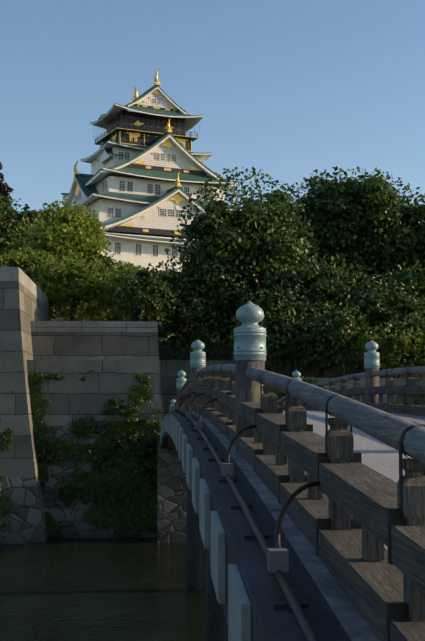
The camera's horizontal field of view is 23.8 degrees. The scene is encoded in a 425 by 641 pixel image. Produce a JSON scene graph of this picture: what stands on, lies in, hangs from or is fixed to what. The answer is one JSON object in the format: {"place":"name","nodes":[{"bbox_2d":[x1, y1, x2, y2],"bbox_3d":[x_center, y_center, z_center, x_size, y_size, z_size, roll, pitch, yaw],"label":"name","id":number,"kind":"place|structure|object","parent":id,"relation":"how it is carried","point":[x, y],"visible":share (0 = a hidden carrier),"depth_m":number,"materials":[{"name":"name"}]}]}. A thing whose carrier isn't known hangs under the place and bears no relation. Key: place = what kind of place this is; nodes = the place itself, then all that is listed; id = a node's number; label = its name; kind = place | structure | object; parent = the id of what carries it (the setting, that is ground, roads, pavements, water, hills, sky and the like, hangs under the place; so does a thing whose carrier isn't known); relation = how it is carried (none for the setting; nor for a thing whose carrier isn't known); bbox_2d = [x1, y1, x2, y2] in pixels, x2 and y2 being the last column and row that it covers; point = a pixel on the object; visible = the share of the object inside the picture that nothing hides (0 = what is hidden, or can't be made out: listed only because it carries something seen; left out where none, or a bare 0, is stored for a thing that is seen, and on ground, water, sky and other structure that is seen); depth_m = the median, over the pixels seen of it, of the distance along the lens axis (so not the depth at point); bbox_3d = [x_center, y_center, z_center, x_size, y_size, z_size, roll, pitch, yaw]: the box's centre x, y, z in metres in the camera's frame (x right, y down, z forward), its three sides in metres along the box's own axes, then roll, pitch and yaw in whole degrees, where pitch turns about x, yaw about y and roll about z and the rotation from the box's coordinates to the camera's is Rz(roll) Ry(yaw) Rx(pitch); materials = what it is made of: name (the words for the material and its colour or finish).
{"place":"outdoors","nodes":[
{"label":"outdoors","id":0,"kind":"place"},
{"bbox_2d":[0,538,205,640],"bbox_3d":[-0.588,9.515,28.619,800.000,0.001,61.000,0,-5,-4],"label":"moat water","id":1,"kind":"structure","parent":0,"point":[92,589],"depth_m":38.13,"materials":[{"name":"green liquid"}]},
{"bbox_2d":[158,342,232,359],"bbox_3d":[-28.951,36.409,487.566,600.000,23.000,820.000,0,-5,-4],"label":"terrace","id":2,"kind":"structure","parent":0,"point":[163,355],"depth_m":79.85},
{"bbox_2d":[62,301,216,341],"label":"honmaru wall","id":3,"kind":"structure","parent":2,"relation":"on","point":[163,339],"depth_m":130.16,"materials":[{"name":"stone"}]},
{"bbox_2d":[61,70,240,271],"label":"castle keep","id":4,"kind":"structure","parent":2,"relation":"on","point":[144,179],"depth_m":214.18,"materials":[{"name":"white paint"}]},
{"bbox_2d":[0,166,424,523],"bbox_3d":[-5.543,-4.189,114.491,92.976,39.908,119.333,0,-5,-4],"label":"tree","id":5,"kind":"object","parent":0,"point":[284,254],"depth_m":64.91,"materials":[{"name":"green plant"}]},
{"bbox_2d":[0,162,28,224],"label":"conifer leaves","id":6,"kind":"object","parent":5,"relation":"attached to","point":[4,188],"visible":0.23,"depth_m":141.88,"materials":[{"name":"green plant"}]},
{"bbox_2d":[0,198,424,377],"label":"tree leaves","id":7,"kind":"object","parent":5,"relation":"attached to","point":[61,260],"visible":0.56,"depth_m":72.35,"materials":[{"name":"green plant"}]},
{"bbox_2d":[0,267,424,543],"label":"moat walls","id":8,"kind":"structure","parent":0,"point":[116,356],"depth_m":54.56,"materials":[{"name":"stone"}]},
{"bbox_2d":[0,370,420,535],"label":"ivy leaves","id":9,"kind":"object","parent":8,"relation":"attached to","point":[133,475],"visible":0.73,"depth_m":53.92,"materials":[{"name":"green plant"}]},
{"bbox_2d":[0,0,424,281],"label":"sky","id":10,"kind":"structure","parent":0,"point":[288,90],"materials":[{"name":"blue"}]},
{"bbox_2d":[161,411,424,640],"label":"bridge deck","id":11,"kind":"structure","parent":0,"point":[332,612],"depth_m":6.89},
{"bbox_2d":[160,392,319,640],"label":"ledge fittings","id":12,"kind":"object","parent":11,"relation":"attached to","point":[239,612],"visible":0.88,"depth_m":7.59,"materials":[{"name":"metal"}]},
{"bbox_2d":[174,347,424,640],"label":"railing","id":13,"kind":"object","parent":11,"relation":"on","point":[369,580],"depth_m":6.15,"materials":[{"name":"wood"}]},
{"bbox_2d":[170,301,266,411],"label":"post finials","id":14,"kind":"object","parent":13,"relation":"on","point":[249,335],"visible":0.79,"depth_m":12.23,"materials":[{"name":"metal"}]},
{"bbox_2d":[277,366,424,415],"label":"railing","id":15,"kind":"object","parent":11,"relation":"on","point":[372,391],"depth_m":24.42,"materials":[{"name":"wood"}]},
{"bbox_2d":[292,340,379,379],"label":"post finials","id":16,"kind":"object","parent":15,"relation":"on","point":[371,358],"visible":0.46,"depth_m":25.95,"materials":[{"name":"metal"}]},
{"label":"ground","id":17,"kind":"structure","parent":0,"visible":0},
{"bbox_2d":[168,437,227,640],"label":"bridge piers","id":18,"kind":"structure","parent":17,"relation":"on","point":[216,627],"depth_m":38.37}
]}

